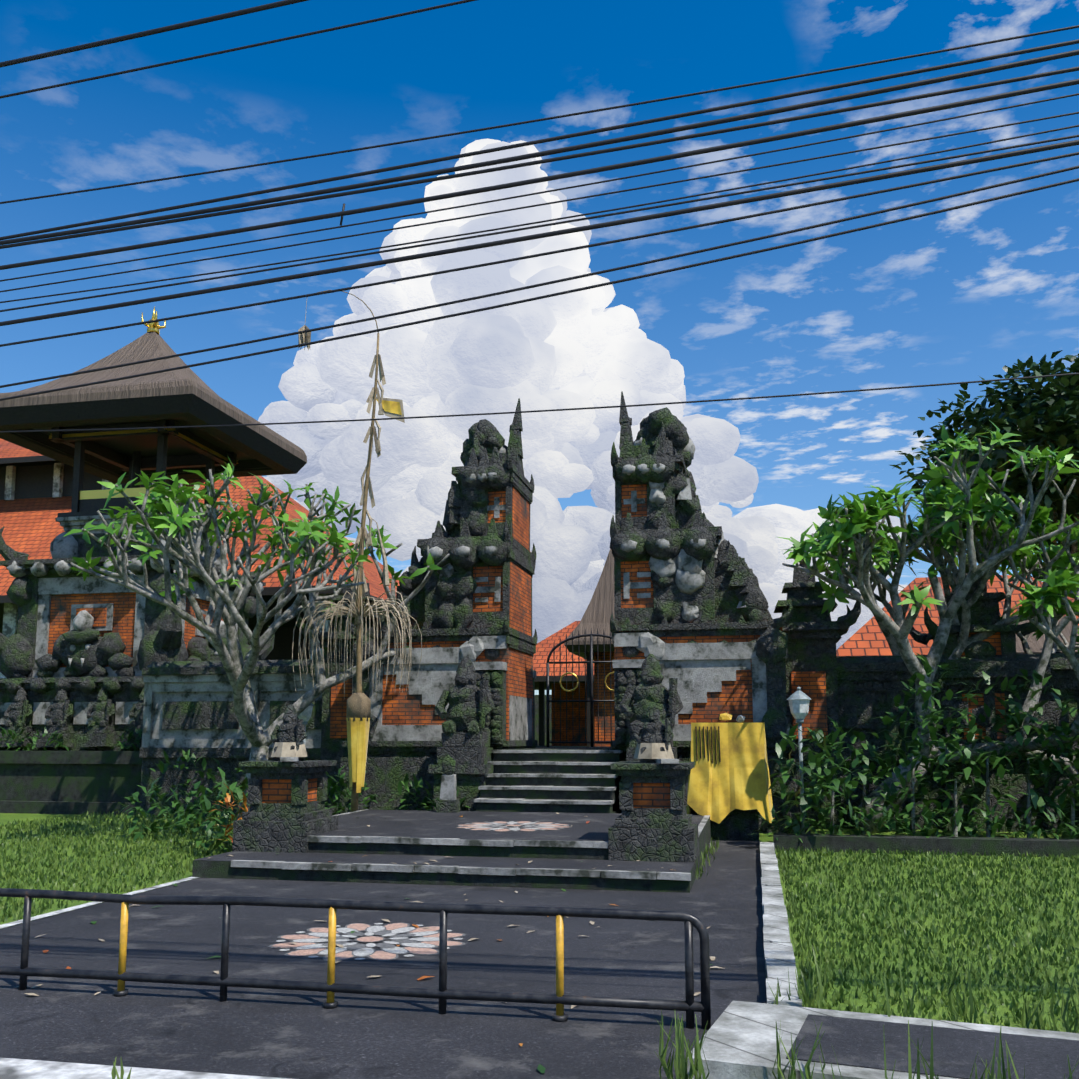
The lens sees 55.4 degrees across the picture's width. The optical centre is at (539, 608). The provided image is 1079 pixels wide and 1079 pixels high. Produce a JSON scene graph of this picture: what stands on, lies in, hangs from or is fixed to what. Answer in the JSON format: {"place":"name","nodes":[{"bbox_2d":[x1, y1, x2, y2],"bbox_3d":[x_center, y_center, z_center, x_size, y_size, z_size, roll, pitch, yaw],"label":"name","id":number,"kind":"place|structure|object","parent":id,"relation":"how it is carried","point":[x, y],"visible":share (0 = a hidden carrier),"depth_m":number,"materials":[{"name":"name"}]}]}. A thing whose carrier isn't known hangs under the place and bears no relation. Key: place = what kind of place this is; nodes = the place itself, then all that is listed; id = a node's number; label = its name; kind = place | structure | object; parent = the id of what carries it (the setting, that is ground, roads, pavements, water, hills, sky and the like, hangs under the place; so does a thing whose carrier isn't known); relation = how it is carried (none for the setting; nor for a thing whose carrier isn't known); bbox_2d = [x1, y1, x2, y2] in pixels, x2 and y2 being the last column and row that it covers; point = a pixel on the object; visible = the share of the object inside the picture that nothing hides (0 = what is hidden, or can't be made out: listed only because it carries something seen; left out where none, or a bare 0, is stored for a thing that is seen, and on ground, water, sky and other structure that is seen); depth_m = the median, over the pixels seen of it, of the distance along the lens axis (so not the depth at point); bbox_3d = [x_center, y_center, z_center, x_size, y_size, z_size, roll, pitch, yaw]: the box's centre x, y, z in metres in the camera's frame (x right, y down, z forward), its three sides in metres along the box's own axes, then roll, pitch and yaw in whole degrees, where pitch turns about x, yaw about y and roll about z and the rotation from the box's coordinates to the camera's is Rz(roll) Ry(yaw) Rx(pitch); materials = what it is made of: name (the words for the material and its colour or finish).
{"place":"outdoors","nodes":[
{"label":"outdoors","id":0,"kind":"place"},
{"bbox_2d":[0,438,399,677],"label":"tiled roof","id":1,"kind":"structure","parent":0,"point":[35,493],"depth_m":40.20,"materials":[{"name":"tile"}]},
{"bbox_2d":[0,833,1078,1078],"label":"forecourt paving","id":2,"kind":"structure","parent":0,"point":[732,899],"depth_m":7.02,"materials":[{"name":"grey asphalt"}]},
{"bbox_2d":[0,888,710,1029],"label":"vehicle barrier","id":3,"kind":"object","parent":2,"relation":"on","point":[690,1006],"visible":1,"depth_m":6.29,"materials":[{"name":"black metal"}]},
{"bbox_2d":[267,923,465,960],"bbox_3d":[-1.383,2.703,8.381,1.622,0.009,1.622,-1,-7,12],"label":"stone mosaic","id":4,"kind":"object","parent":2,"relation":"on","point":[306,944],"visible":0.81,"depth_m":8.29},
{"bbox_2d":[17,812,724,1072],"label":"fallen leaves","id":5,"kind":"object","parent":2,"relation":"on","point":[540,1068],"visible":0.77,"depth_m":8.08,"materials":[{"name":"brown plant"}]},
{"bbox_2d":[111,837,1078,1078],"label":"grass tufts","id":6,"kind":"object","parent":2,"relation":"on","point":[696,1070],"visible":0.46,"depth_m":5.39,"materials":[{"name":"green plant"}]},
{"bbox_2d":[686,713,773,840],"bbox_3d":[2.832,2.720,16.731,1.911,2.030,1.265,-1,-7,12],"label":"table","id":7,"kind":"object","parent":2,"relation":"on","point":[729,792],"visible":0.85,"depth_m":16.29,"materials":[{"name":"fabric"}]},
{"bbox_2d":[0,0,1078,432],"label":"overhead cables","id":8,"kind":"object","parent":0,"point":[10,242],"visible":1,"depth_m":6.10,"materials":[{"name":"black rubber"}]},
{"bbox_2d":[0,813,1078,1032],"bbox_3d":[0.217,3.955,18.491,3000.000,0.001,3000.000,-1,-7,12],"label":"ground","id":9,"kind":"structure","parent":0,"point":[5,818],"depth_m":9.89,"materials":[{"name":"green plant"}]},
{"bbox_2d":[0,811,236,921],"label":"lawn","id":10,"kind":"structure","parent":9,"relation":"on","point":[17,905],"depth_m":14.15,"materials":[{"name":"green plant"}]},
{"bbox_2d":[63,457,449,819],"bbox_3d":[-4.794,0.591,18.365,6.258,6.696,7.930,2,-7,-17],"label":"frangipani","id":11,"kind":"object","parent":9,"relation":"on","point":[160,501],"visible":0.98,"depth_m":17.24,"materials":[{"name":"green plant"}]},
{"bbox_2d":[298,703,313,742],"bbox_3d":[-4.360,2.803,18.970,0.351,2.405,0.351,-5,-8,34],"label":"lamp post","id":12,"kind":"object","parent":9,"relation":"on","point":[305,714],"visible":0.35,"depth_m":18.99,"materials":[{"name":"grey glass"}]},
{"bbox_2d":[0,727,698,853],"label":"shrubs","id":13,"kind":"object","parent":9,"relation":"on","point":[207,824],"visible":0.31,"depth_m":17.48,"materials":[{"name":"green plant"}]},
{"bbox_2d":[292,290,421,811],"bbox_3d":[-3.124,-1.047,17.755,2.090,9.156,2.140,-1,-7,12],"label":"penjor pole","id":14,"kind":"object","parent":9,"relation":"on","point":[358,712],"visible":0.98,"depth_m":17.53,"materials":[{"name":"beige plant"}]},
{"bbox_2d":[329,398,537,814],"bbox_3d":[-1.969,-0.029,20.720,3.417,8.466,3.014,-1,-7,12],"label":"split gate half","id":15,"kind":"object","parent":9,"relation":"on","point":[471,599],"visible":0.77,"depth_m":19.50,"materials":[{"name":"stone"}]},
{"bbox_2d":[192,747,710,892],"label":"terrace platform","id":16,"kind":"structure","parent":9,"relation":"on","point":[574,787],"depth_m":12.61,"materials":[{"name":"stone"}]},
{"bbox_2d":[232,704,338,852],"bbox_3d":[-3.306,2.201,13.499,1.012,1.885,1.060,-1,-7,12],"label":"stone pedestal","id":17,"kind":"object","parent":16,"relation":"on","point":[288,812],"visible":1,"depth_m":13.15,"materials":[{"name":"stone"}]},
{"bbox_2d":[436,755,459,812],"bbox_3d":[-1.501,2.887,16.973,0.359,0.944,0.235,-1,-7,12],"label":"stone post","id":18,"kind":"object","parent":16,"relation":"on","point":[448,802],"visible":1,"depth_m":16.92,"materials":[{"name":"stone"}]},
{"bbox_2d":[456,821,569,831],"bbox_3d":[-0.362,3.026,14.301,1.663,0.009,1.663,-1,-7,12],"label":"mosaic","id":19,"kind":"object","parent":16,"relation":"on","point":[526,827],"depth_m":14.22},
{"bbox_2d":[546,628,613,746],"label":"iron gate","id":20,"kind":"structure","parent":16,"relation":"on","point":[591,662],"depth_m":22.58,"materials":[{"name":"black metal"}]},
{"bbox_2d":[608,701,698,861],"bbox_3d":[1.398,2.081,12.532,1.004,1.883,1.059,-1,-7,12],"label":"stone pedestal","id":21,"kind":"object","parent":16,"relation":"on","point":[653,821],"visible":1,"depth_m":12.15,"materials":[{"name":"stone"}]},
{"bbox_2d":[428,657,494,810],"bbox_3d":[-1.306,2.389,18.229,1.105,3.065,1.053,-1,-7,12],"label":"guardian statue","id":22,"kind":"object","parent":9,"relation":"on","point":[467,748],"visible":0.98,"depth_m":17.94,"materials":[{"name":"stone"}]},
{"bbox_2d":[0,563,1078,832],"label":"temple walls","id":23,"kind":"structure","parent":9,"relation":"on","point":[188,705],"depth_m":20.49,"materials":[{"name":"stone"}]},
{"bbox_2d":[0,306,306,750],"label":"pavilion","id":24,"kind":"structure","parent":23,"relation":"on","point":[78,653],"depth_m":24.43,"materials":[{"name":"stone"}]},
{"bbox_2d":[619,654,683,760],"bbox_3d":[1.925,2.306,17.565,1.105,3.063,1.058,-1,-7,12],"label":"guardian statue","id":25,"kind":"object","parent":9,"relation":"on","point":[647,691],"visible":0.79,"depth_m":17.43,"materials":[{"name":"stone"}]},
{"bbox_2d":[610,391,810,833],"bbox_3d":[3.206,-0.159,19.659,3.430,8.468,3.016,-1,-7,12],"label":"split gate half","id":26,"kind":"object","parent":9,"relation":"on","point":[692,613],"visible":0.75,"depth_m":18.59,"materials":[{"name":"stone"}]},
{"bbox_2d":[787,687,811,833],"bbox_3d":[3.981,2.393,15.633,0.351,2.405,0.351,-5,-8,34],"label":"lamp post","id":27,"kind":"object","parent":9,"relation":"on","point":[799,701],"visible":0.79,"depth_m":15.64,"materials":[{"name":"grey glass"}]},
{"bbox_2d":[533,549,1078,831],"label":"pavilions","id":28,"kind":"object","parent":9,"relation":"on","point":[868,638],"visible":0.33,"depth_m":21.91,"materials":[{"name":"tile"}]},
{"bbox_2d":[687,1000,1078,1078],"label":"kerb pad","id":29,"kind":"object","parent":9,"relation":"on","point":[739,1041],"visible":0.88,"depth_m":5.11,"materials":[{"name":"concrete"}]},
{"bbox_2d":[747,652,1078,842],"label":"hedge shrubs","id":30,"kind":"object","parent":9,"relation":"on","point":[1033,770],"visible":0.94,"depth_m":15.85,"materials":[{"name":"green plant"}]},
{"bbox_2d":[778,420,1078,833],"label":"frangipani","id":31,"kind":"object","parent":9,"relation":"on","point":[968,519],"visible":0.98,"depth_m":17.00,"materials":[{"name":"green plant"}]},
{"bbox_2d":[890,350,1078,594],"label":"tree","id":32,"kind":"object","parent":9,"relation":"on","point":[1045,416],"visible":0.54,"depth_m":46.56,"materials":[{"name":"green plant"}]},
{"bbox_2d":[0,0,1078,694],"label":"sky","id":33,"kind":"structure","parent":0,"point":[965,294],"materials":[{"name":"blue"}]},
{"bbox_2d":[258,138,906,649],"bbox_3d":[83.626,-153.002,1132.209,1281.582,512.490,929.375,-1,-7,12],"label":"cloud","id":34,"kind":"structure","parent":0,"point":[582,348],"depth_m":764.50,"materials":[{"name":"white"}]},
{"bbox_2d":[776,846,1078,1032],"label":"lawn","id":35,"kind":"structure","parent":0,"point":[1043,941],"depth_m":8.93,"materials":[{"name":"green plant"}]},
{"bbox_2d":[1030,567,1042,579],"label":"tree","id":36,"kind":"object","parent":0,"point":[1040,577],"visible":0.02,"depth_m":62.37,"materials":[{"name":"green plant"}]}
]}

